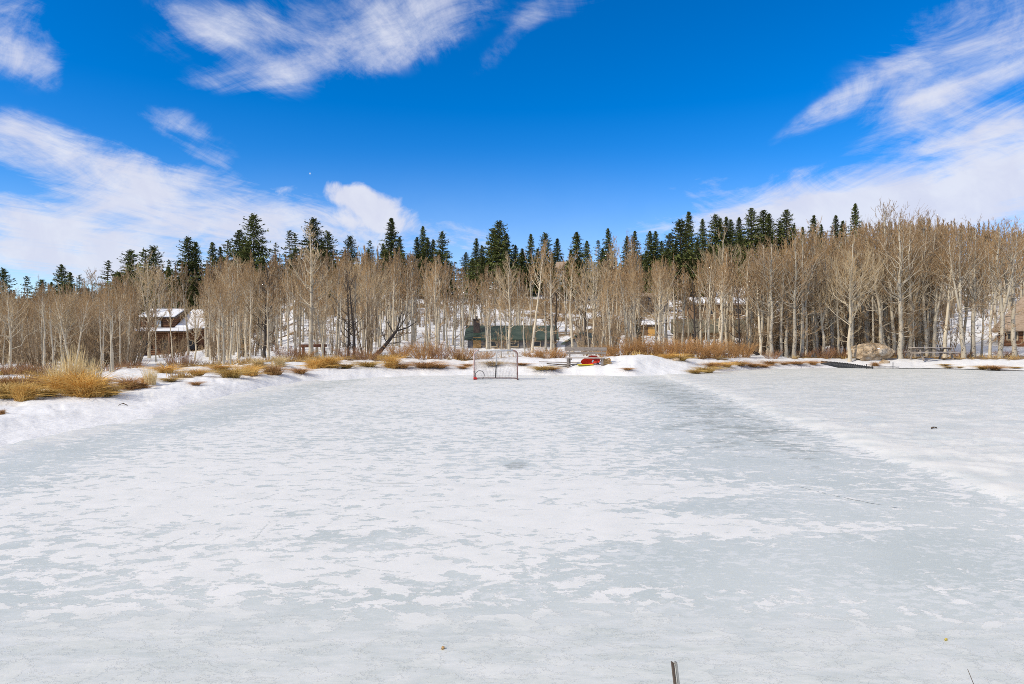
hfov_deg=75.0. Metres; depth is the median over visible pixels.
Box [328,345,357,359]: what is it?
willow shrub
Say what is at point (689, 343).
willow shrub
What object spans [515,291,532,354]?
aspen tree
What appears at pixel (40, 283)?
conifer tree
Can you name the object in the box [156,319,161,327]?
window
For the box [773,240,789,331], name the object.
aspen tree
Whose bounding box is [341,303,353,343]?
aspen tree
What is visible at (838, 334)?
aspen tree
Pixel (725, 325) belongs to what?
aspen tree
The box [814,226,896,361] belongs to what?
aspen tree
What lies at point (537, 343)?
window
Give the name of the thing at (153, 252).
conifer tree
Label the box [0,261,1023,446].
ground
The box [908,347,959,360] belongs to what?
picnic table
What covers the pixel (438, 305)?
aspen tree
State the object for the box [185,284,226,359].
aspen tree
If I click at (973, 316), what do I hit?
aspen tree
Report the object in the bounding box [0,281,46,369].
aspen tree
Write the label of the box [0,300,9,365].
aspen tree
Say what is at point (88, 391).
grass tussock
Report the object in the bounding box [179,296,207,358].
aspen tree
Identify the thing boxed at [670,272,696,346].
aspen tree
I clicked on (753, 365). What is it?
grass tussock
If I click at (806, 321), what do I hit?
aspen tree
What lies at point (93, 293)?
aspen tree
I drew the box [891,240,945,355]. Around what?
aspen tree
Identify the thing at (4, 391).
grass tussock
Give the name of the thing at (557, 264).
hill house
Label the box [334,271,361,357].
dark tree
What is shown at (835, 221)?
conifer tree
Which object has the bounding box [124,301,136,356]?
aspen tree
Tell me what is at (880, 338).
aspen tree
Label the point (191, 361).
willow shrub
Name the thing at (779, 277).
aspen tree
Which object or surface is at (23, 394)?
grass tussock
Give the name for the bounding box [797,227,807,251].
conifer tree
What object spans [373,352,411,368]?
grass tussock
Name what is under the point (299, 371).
grass tussock
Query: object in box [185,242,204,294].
conifer tree
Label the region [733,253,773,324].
aspen tree
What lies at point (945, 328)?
aspen tree
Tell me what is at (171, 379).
grass tussock
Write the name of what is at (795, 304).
aspen tree
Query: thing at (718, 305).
brown lodge
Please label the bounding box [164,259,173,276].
conifer tree
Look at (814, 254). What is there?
aspen tree
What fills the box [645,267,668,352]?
aspen tree
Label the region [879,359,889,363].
stone
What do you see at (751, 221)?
conifer tree
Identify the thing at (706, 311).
aspen tree
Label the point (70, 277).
conifer tree
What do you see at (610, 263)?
conifer tree
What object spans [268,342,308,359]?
willow shrub
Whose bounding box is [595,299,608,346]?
dark tree
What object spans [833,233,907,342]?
aspen tree
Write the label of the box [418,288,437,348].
aspen tree
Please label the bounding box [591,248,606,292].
conifer tree
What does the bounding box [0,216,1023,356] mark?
aspen wood
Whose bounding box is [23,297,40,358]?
aspen tree
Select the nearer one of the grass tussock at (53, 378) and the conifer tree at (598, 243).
the grass tussock at (53, 378)
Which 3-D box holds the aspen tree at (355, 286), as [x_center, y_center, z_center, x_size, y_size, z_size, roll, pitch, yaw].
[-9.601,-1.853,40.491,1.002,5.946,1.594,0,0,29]
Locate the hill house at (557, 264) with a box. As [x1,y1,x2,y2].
[555,261,566,284]
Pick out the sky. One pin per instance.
(125, 125)
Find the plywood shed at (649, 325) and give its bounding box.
[641,321,664,335]
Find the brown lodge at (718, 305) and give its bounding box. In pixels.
[679,297,748,318]
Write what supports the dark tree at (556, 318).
on the ground at (38, 417)
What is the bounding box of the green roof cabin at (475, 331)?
[464,316,558,347]
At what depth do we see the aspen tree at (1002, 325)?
42.32 m
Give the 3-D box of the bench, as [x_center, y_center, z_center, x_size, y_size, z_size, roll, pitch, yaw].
[3.699,0.798,33.475,2.130,1.056,0.570,0,0,3]
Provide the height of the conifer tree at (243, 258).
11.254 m
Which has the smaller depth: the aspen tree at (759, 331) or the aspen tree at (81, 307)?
the aspen tree at (81, 307)
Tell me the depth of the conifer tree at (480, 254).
140.15 m
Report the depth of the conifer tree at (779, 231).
145.94 m
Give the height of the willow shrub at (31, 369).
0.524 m
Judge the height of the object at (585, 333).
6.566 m
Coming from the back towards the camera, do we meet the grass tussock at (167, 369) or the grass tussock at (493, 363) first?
the grass tussock at (493, 363)
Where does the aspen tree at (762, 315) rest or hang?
on the ground at (38, 417)
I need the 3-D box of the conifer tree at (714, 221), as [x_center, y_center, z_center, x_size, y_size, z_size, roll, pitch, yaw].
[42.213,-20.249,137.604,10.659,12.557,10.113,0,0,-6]
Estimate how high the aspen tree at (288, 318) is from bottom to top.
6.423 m
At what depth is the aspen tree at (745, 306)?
48.45 m
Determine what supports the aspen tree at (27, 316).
on the ground at (38, 417)
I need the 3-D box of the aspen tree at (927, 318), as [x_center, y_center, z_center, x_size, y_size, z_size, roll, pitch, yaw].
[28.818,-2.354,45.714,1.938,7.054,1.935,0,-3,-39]
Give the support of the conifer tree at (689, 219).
on the ground at (38, 417)
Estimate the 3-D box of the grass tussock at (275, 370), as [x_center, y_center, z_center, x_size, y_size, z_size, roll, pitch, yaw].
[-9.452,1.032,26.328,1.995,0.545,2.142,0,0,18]
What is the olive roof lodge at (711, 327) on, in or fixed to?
on the ground at (38, 417)
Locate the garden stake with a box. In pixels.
[671,661,679,683]
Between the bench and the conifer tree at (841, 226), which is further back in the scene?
the conifer tree at (841, 226)
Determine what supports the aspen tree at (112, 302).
on the ground at (38, 417)
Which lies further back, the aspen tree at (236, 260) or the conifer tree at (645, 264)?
the conifer tree at (645, 264)
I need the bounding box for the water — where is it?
[940,368,1023,370]
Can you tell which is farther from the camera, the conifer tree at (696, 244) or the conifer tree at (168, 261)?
the conifer tree at (168, 261)
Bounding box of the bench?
[564,347,606,367]
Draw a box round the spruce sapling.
[631,317,643,344]
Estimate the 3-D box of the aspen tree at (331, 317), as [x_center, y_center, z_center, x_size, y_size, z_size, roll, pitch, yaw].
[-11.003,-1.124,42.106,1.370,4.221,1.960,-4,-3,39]
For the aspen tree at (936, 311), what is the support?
on the ground at (38, 417)
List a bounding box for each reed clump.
[43,357,73,381]
[57,343,88,377]
[70,357,105,383]
[140,367,160,384]
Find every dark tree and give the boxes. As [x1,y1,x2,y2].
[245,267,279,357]
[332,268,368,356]
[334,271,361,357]
[543,282,565,351]
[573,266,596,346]
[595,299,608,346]
[683,280,706,354]
[724,284,752,350]
[810,280,835,352]
[840,294,861,350]
[857,295,877,341]
[873,262,892,342]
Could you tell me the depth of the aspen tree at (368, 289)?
45.33 m
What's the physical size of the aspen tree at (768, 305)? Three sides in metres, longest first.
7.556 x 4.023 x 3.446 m
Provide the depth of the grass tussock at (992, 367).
37.14 m
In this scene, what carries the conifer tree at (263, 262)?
on the ground at (38, 417)
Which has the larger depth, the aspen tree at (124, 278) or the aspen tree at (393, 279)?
the aspen tree at (393, 279)
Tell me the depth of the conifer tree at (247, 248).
117.05 m
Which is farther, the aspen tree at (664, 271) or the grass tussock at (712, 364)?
the aspen tree at (664, 271)
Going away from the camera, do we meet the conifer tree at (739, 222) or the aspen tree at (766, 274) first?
the aspen tree at (766, 274)
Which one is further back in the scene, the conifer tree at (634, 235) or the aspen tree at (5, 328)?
the conifer tree at (634, 235)
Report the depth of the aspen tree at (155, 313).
39.93 m
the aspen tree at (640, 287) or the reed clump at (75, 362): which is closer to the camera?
the reed clump at (75, 362)
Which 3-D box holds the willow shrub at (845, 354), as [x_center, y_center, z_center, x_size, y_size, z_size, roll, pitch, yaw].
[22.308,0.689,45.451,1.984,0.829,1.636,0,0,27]
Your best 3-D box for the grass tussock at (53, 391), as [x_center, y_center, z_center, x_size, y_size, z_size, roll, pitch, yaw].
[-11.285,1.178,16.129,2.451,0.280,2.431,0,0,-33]
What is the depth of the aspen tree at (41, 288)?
27.31 m
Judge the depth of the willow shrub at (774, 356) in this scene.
43.09 m
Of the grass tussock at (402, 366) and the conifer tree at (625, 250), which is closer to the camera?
the grass tussock at (402, 366)
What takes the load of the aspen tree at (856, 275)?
on the ground at (38, 417)
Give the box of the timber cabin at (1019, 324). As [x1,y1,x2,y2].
[992,296,1023,346]
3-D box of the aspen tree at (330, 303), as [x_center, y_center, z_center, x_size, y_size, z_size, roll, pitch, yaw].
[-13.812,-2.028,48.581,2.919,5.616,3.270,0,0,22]
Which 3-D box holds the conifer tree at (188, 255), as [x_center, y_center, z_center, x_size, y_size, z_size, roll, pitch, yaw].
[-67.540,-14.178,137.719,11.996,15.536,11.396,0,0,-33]
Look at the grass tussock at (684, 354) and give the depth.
36.44 m
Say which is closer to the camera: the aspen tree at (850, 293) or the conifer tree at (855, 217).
the aspen tree at (850, 293)
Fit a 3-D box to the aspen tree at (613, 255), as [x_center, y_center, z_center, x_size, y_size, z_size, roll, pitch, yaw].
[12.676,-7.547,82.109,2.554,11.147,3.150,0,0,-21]
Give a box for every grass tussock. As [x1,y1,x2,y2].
[0,373,25,385]
[0,374,46,385]
[0,380,55,401]
[0,381,75,398]
[8,387,80,396]
[12,365,115,393]
[23,369,143,397]
[85,382,137,396]
[108,376,151,389]
[122,363,194,372]
[130,380,156,387]
[157,377,186,381]
[168,367,221,375]
[183,367,282,377]
[185,380,206,384]
[189,363,243,369]
[229,364,272,375]
[244,358,276,366]
[248,363,294,374]
[267,355,292,366]
[283,367,318,373]
[284,355,335,368]
[304,354,360,367]
[340,363,370,368]
[347,360,404,366]
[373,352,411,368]
[383,363,426,368]
[385,359,466,367]
[420,363,455,367]
[449,365,468,368]
[468,360,510,365]
[525,365,563,369]
[651,352,689,358]
[666,354,700,360]
[683,369,719,373]
[688,365,721,372]
[699,362,731,366]
[716,361,746,366]
[722,359,752,365]
[746,363,775,366]
[757,359,796,364]
[785,360,817,363]
[808,360,823,364]
[866,362,882,365]
[964,364,1010,368]
[970,364,1018,369]
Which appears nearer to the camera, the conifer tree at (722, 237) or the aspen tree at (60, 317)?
the aspen tree at (60, 317)
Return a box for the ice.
[0,368,1023,683]
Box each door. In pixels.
[473,337,480,347]
[648,327,654,335]
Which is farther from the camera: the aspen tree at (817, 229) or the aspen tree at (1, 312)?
the aspen tree at (817, 229)
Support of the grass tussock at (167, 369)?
on the ground at (38, 417)
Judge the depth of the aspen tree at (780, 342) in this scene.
45.08 m
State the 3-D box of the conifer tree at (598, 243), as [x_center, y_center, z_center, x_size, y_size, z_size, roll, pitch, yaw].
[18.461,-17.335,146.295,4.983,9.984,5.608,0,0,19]
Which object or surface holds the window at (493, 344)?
in the green roof cabin at (475, 331)
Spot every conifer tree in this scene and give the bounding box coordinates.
[0,267,19,295]
[18,276,36,298]
[28,279,47,298]
[52,264,78,298]
[55,282,69,296]
[62,272,79,294]
[75,274,85,295]
[93,260,113,293]
[106,249,144,286]
[107,271,140,338]
[109,266,152,297]
[131,247,157,320]
[133,245,172,300]
[155,266,180,308]
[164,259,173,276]
[169,236,205,303]
[173,273,198,310]
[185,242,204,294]
[186,277,199,311]
[197,242,218,302]
[214,241,235,268]
[217,247,226,266]
[223,229,257,266]
[228,213,277,273]
[234,242,258,290]
[235,251,253,303]
[255,257,267,303]
[269,242,281,264]
[279,230,302,271]
[284,249,303,287]
[290,233,301,256]
[291,217,333,263]
[293,248,323,296]
[314,243,333,294]
[320,231,339,269]
[335,235,370,280]
[361,240,375,269]
[362,249,373,291]
[370,249,389,294]
[374,218,403,263]
[396,238,405,254]
[400,253,409,290]
[411,237,422,274]
[417,237,434,276]
[417,251,430,293]
[418,226,431,256]
[421,251,457,297]
[428,239,437,264]
[432,231,458,279]
[447,263,459,295]
[455,252,470,280]
[457,258,489,299]
[463,238,480,280]
[473,220,527,282]
[473,228,503,272]
[474,245,491,274]
[478,256,491,289]
[492,248,513,293]
[496,234,516,275]
[509,245,518,269]
[511,252,541,296]
[513,248,534,294]
[524,234,541,274]
[527,262,540,292]
[530,248,546,291]
[535,232,559,272]
[546,253,559,288]
[551,238,565,272]
[554,262,577,298]
[561,251,577,296]
[562,232,594,299]
[580,241,594,282]
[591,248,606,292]
[592,240,600,272]
[600,228,618,268]
[600,251,618,297]
[620,237,630,271]
[627,231,640,267]
[641,231,660,277]
[641,251,652,292]
[646,219,707,296]
[647,231,663,269]
[650,250,670,288]
[658,233,677,261]
[679,211,703,255]
[686,247,705,292]
[693,238,704,268]
[694,219,708,263]
[700,214,734,267]
[703,218,732,261]
[708,243,716,269]
[714,244,725,282]
[722,217,736,264]
[728,219,737,245]
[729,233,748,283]
[732,208,769,263]
[733,217,744,240]
[743,210,791,255]
[757,213,782,258]
[773,209,800,258]
[774,221,785,257]
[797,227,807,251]
[807,215,822,260]
[817,224,825,239]
[828,215,840,255]
[835,220,849,250]
[846,203,861,249]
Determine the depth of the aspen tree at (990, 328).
42.94 m
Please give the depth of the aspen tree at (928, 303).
46.37 m
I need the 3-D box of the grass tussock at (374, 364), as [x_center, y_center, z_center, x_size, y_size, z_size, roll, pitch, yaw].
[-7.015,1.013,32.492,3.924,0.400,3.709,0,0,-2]
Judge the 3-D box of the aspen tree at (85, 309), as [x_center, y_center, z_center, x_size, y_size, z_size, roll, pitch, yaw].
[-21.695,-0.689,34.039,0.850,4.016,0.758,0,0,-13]
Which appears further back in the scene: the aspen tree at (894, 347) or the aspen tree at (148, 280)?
the aspen tree at (148, 280)
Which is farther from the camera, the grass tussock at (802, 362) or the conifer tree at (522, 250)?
the conifer tree at (522, 250)
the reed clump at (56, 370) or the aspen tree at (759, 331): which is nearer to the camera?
the reed clump at (56, 370)
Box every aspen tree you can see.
[0,280,22,353]
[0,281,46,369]
[0,288,29,365]
[0,294,8,353]
[0,298,11,351]
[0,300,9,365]
[7,296,24,365]
[11,297,29,364]
[14,298,29,358]
[22,301,31,364]
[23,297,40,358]
[25,274,51,370]
[28,288,50,366]
[29,281,92,365]
[29,299,43,361]
[32,281,101,360]
[32,304,45,363]
[33,302,70,363]
[37,283,74,364]
[37,317,53,342]
[39,284,64,366]
[53,289,65,364]
[55,286,78,358]
[72,290,94,365]
[73,269,108,308]
[74,295,96,337]
[79,291,95,337]
[81,283,92,306]
[82,302,101,345]
[90,269,138,353]
[90,283,109,370]
[93,289,125,358]
[94,283,115,365]
[96,281,124,371]
[98,283,125,371]
[99,284,129,327]
[113,291,148,362]
[114,286,132,364]
[121,251,180,357]
[122,277,137,324]
[122,288,135,366]
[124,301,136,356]
[125,288,138,334]
[152,299,164,360]
[166,295,179,358]
[173,262,194,354]
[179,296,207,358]
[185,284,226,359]
[194,268,216,359]
[200,274,238,360]
[201,291,216,337]
[203,261,247,359]
[205,286,233,364]
[207,251,263,343]
[212,277,229,359]
[213,259,252,361]
[215,287,228,356]
[216,261,231,282]
[219,287,241,364]
[223,258,273,356]
[225,270,248,358]
[230,264,241,354]
[233,278,253,346]
[233,286,247,353]
[235,266,271,358]
[236,292,256,358]
[239,291,278,356]
[249,280,278,357]
[271,292,280,352]
[282,265,294,350]
[283,267,308,348]
[284,266,332,354]
[285,224,339,356]
[287,260,314,351]
[291,289,304,357]
[302,278,343,343]
[304,294,332,357]
[307,306,333,343]
[314,252,366,356]
[316,289,332,349]
[322,293,351,353]
[323,276,340,354]
[331,278,350,358]
[332,244,388,347]
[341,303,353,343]
[343,257,400,348]
[343,264,364,340]
[352,245,383,339]
[353,298,362,350]
[354,246,384,307]
[358,298,364,341]
[359,266,379,351]
[368,300,378,351]
[384,248,407,346]
[418,263,433,344]
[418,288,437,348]
[419,272,433,345]
[423,255,445,349]
[433,295,446,347]
[446,297,451,355]
[474,296,495,351]
[475,276,486,337]
[481,282,495,347]
[490,251,533,351]
[497,287,504,357]
[499,304,509,352]
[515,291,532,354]
[524,240,552,352]
[534,251,582,351]
[540,252,566,352]
[541,260,559,349]
[567,247,622,346]
[580,280,591,355]
[594,269,606,351]
[594,290,625,355]
[600,272,619,347]
[601,274,617,346]
[606,257,627,347]
[607,236,621,322]
[614,268,636,348]
[615,262,631,345]
[616,249,643,345]
[619,267,648,344]
[620,231,647,264]
[628,272,643,343]
[629,276,654,339]
[630,272,678,344]
[637,255,684,345]
[638,296,652,343]
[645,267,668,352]
[646,261,676,339]
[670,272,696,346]
[683,261,738,352]
[684,250,736,345]
[690,260,704,352]
[693,225,754,339]
[698,300,711,341]
[705,248,736,341]
[707,259,748,357]
[726,267,766,347]
[731,250,766,345]
[732,249,797,354]
[732,279,759,339]
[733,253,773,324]
[737,233,793,355]
[737,234,783,349]
[738,263,762,347]
[742,266,773,354]
[747,248,791,335]
[749,236,808,328]
[755,227,821,357]
[758,247,768,332]
[759,253,804,356]
[768,261,821,356]
[769,251,785,322]
[770,230,833,356]
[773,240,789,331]
[773,268,813,354]
[774,244,798,355]
[779,217,831,355]
[781,258,853,356]
[784,231,805,354]
[788,274,824,351]
[790,224,831,356]
[796,247,817,353]
[798,241,846,351]
[799,287,832,355]
[813,246,843,355]
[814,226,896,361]
[819,235,844,333]
[820,252,848,347]
[824,254,857,357]
[829,234,885,343]
[829,253,873,346]
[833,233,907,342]
[834,268,861,344]
[835,239,863,345]
[839,229,893,337]
[839,238,921,344]
[841,200,927,344]
[851,240,898,344]
[857,291,879,341]
[858,234,907,339]
[859,237,884,342]
[861,232,918,353]
[868,249,940,353]
[869,257,904,347]
[870,203,933,358]
[870,215,945,357]
[877,243,967,355]
[889,243,919,342]
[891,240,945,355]
[893,216,956,346]
[895,208,957,351]
[898,262,928,355]
[903,297,926,357]
[911,223,952,339]
[911,247,971,356]
[913,241,943,337]
[913,269,942,355]
[921,240,962,350]
[922,222,999,357]
[926,227,971,357]
[927,257,945,342]
[935,217,1001,356]
[950,239,985,343]
[966,264,997,356]
[973,217,1023,357]
[980,215,1023,356]
[980,248,1003,357]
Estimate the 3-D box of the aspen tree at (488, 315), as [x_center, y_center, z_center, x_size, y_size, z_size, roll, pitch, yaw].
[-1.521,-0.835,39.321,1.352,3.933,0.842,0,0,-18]
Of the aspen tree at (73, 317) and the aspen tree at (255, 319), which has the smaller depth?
the aspen tree at (73, 317)
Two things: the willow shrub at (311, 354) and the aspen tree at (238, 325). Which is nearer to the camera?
the willow shrub at (311, 354)
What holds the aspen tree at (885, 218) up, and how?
on the ground at (38, 417)
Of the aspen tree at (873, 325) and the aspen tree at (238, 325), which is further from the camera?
the aspen tree at (873, 325)
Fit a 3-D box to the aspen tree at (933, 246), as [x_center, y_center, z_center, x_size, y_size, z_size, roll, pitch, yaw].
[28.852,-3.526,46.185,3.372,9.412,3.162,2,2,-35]
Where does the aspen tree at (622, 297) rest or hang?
on the ground at (38, 417)
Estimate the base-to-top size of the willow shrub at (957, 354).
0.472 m
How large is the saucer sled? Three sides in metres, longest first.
0.657 x 0.424 x 0.052 m
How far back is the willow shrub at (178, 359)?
31.18 m
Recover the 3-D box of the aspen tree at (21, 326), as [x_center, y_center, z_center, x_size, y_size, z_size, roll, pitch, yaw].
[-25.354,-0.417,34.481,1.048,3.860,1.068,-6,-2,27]
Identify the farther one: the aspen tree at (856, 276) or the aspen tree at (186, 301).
the aspen tree at (186, 301)
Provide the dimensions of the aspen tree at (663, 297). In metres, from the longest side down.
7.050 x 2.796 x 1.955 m
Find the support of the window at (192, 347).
in the log cabin at (163, 329)
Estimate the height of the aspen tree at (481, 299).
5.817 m
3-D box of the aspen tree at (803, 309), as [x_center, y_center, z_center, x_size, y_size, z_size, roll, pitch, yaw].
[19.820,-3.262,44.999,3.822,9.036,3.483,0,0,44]
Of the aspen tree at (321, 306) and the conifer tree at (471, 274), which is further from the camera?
the conifer tree at (471, 274)
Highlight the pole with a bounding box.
[539,361,580,362]
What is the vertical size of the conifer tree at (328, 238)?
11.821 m
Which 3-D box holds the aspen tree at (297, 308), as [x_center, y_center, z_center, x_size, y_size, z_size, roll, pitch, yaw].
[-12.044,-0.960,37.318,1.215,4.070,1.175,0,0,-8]
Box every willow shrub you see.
[0,359,35,374]
[18,360,64,372]
[81,361,129,370]
[120,360,149,368]
[158,347,195,367]
[179,356,202,366]
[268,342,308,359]
[293,349,317,358]
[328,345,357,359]
[344,346,391,359]
[382,344,414,357]
[402,339,446,359]
[423,344,455,358]
[442,347,478,359]
[464,350,495,358]
[517,350,545,356]
[531,347,562,358]
[546,350,571,357]
[585,345,623,356]
[604,343,633,355]
[613,333,653,354]
[628,341,668,356]
[650,338,684,356]
[659,336,702,356]
[680,340,718,358]
[690,338,733,357]
[708,338,747,357]
[725,341,763,357]
[758,349,783,358]
[797,350,813,356]
[808,347,837,358]
[825,349,847,357]
[951,350,974,356]
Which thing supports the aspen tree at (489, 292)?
on the ground at (38, 417)
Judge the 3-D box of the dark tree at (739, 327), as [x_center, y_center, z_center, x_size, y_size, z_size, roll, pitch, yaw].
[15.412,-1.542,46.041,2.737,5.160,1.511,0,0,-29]
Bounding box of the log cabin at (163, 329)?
[135,309,255,354]
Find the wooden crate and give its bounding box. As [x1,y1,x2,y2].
[600,356,611,364]
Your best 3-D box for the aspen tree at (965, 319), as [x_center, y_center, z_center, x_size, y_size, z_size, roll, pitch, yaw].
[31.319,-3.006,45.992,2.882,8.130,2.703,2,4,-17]
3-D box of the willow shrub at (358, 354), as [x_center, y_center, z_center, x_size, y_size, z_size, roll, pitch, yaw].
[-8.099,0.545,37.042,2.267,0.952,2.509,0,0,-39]
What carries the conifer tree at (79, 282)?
on the ground at (38, 417)
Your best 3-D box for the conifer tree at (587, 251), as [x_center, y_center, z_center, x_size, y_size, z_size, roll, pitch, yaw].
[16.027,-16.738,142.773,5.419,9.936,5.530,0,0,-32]
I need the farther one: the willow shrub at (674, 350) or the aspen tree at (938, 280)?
the aspen tree at (938, 280)
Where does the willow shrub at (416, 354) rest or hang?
on the ground at (38, 417)
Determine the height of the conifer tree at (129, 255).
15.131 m
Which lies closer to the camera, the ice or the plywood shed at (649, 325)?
the ice
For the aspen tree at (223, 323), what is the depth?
30.93 m
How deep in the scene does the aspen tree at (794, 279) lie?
45.66 m
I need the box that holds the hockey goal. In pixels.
[473,349,517,379]
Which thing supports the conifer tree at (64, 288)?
on the ground at (38, 417)
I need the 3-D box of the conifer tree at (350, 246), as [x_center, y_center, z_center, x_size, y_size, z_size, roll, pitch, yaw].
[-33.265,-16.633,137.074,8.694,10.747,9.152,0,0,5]
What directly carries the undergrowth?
on the ground at (38, 417)
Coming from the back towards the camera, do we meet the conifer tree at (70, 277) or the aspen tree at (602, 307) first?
the conifer tree at (70, 277)
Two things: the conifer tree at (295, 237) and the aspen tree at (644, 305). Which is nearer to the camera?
the aspen tree at (644, 305)
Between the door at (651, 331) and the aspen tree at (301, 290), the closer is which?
the aspen tree at (301, 290)
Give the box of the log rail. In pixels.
[301,344,326,355]
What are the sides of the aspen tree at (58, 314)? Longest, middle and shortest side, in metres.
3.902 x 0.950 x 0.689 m
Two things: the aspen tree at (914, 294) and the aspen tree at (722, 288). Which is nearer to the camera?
the aspen tree at (722, 288)
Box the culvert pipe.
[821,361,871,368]
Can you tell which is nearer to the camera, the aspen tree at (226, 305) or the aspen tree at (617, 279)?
the aspen tree at (226, 305)
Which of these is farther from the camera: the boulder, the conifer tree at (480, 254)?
the conifer tree at (480, 254)
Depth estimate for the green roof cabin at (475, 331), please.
60.41 m
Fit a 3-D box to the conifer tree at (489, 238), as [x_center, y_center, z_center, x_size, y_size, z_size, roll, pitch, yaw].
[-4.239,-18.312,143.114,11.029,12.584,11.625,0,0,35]
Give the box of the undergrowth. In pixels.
[0,252,1023,369]
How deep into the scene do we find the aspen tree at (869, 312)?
48.22 m
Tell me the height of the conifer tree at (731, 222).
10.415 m
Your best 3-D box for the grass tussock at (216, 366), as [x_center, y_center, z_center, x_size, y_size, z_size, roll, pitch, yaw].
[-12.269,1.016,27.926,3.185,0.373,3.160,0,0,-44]
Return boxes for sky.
[0,0,1023,298]
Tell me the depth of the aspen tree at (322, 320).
48.87 m
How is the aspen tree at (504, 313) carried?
on the ground at (38, 417)
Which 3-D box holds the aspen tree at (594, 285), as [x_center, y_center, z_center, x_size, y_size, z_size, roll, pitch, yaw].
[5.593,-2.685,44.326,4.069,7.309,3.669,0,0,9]
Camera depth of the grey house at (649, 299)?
92.93 m
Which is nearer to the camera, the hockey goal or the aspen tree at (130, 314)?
the hockey goal
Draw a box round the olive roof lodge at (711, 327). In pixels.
[671,319,754,339]
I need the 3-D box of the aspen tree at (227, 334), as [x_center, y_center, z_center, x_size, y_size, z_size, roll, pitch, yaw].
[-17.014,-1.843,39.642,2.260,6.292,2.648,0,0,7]
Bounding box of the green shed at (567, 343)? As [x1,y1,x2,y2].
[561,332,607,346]
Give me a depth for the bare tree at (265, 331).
38.99 m
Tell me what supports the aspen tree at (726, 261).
on the ground at (38, 417)
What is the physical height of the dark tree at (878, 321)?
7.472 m
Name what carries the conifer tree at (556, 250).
on the ground at (38, 417)
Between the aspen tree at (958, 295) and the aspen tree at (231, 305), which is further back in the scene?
the aspen tree at (958, 295)
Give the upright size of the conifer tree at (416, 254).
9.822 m
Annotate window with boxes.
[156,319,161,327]
[189,340,197,349]
[485,341,497,346]
[511,341,518,346]
[534,341,540,346]
[1006,331,1017,340]
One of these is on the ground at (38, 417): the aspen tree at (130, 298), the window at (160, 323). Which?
the aspen tree at (130, 298)
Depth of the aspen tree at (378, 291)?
49.72 m
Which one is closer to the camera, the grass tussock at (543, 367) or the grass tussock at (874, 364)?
the grass tussock at (543, 367)
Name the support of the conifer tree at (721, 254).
on the ground at (38, 417)
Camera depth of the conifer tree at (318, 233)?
142.55 m
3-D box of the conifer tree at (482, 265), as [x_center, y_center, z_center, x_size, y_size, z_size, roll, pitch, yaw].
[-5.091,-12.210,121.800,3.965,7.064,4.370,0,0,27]
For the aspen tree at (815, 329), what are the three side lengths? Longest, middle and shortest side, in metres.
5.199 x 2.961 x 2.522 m
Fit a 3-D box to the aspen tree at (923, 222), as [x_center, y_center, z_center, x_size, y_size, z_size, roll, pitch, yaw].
[29.606,-4.331,47.694,4.678,10.926,4.387,0,0,-42]
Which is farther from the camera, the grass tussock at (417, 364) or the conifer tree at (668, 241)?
the conifer tree at (668, 241)
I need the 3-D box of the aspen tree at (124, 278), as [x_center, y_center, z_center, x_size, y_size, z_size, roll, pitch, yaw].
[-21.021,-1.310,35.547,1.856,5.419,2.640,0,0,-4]
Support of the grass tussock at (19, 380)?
on the ground at (38, 417)
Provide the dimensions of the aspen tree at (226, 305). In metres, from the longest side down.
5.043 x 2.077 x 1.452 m
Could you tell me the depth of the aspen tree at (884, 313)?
46.66 m
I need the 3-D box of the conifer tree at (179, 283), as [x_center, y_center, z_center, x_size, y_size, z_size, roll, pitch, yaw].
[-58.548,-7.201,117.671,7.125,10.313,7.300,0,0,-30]
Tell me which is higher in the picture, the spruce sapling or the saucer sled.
the spruce sapling
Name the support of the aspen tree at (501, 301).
on the ground at (38, 417)
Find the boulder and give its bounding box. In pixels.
[846,343,895,360]
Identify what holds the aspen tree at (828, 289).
on the ground at (38, 417)
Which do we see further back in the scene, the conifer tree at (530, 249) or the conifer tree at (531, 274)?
the conifer tree at (530, 249)
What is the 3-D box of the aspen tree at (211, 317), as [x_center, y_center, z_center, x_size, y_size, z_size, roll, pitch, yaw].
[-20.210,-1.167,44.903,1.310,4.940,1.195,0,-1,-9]
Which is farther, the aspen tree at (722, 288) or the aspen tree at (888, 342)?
the aspen tree at (888, 342)
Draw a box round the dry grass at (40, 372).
[0,347,1023,388]
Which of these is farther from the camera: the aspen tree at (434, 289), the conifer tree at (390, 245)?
the conifer tree at (390, 245)
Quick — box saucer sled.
[581,359,592,363]
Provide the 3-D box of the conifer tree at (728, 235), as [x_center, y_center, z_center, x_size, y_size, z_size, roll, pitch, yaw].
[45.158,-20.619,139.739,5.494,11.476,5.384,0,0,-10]
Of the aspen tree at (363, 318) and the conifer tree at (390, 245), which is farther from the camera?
the conifer tree at (390, 245)
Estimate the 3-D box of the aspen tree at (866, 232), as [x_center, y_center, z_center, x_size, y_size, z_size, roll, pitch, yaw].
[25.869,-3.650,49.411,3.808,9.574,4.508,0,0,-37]
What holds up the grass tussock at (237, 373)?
on the ground at (38, 417)
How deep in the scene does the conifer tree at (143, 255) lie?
114.50 m
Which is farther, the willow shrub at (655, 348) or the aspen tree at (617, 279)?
the aspen tree at (617, 279)
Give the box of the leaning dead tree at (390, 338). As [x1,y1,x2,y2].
[371,310,416,356]
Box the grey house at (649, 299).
[635,293,668,311]
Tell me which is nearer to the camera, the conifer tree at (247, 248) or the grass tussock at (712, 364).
the grass tussock at (712, 364)
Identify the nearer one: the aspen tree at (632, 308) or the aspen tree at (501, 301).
the aspen tree at (501, 301)
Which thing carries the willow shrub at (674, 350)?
on the ground at (38, 417)

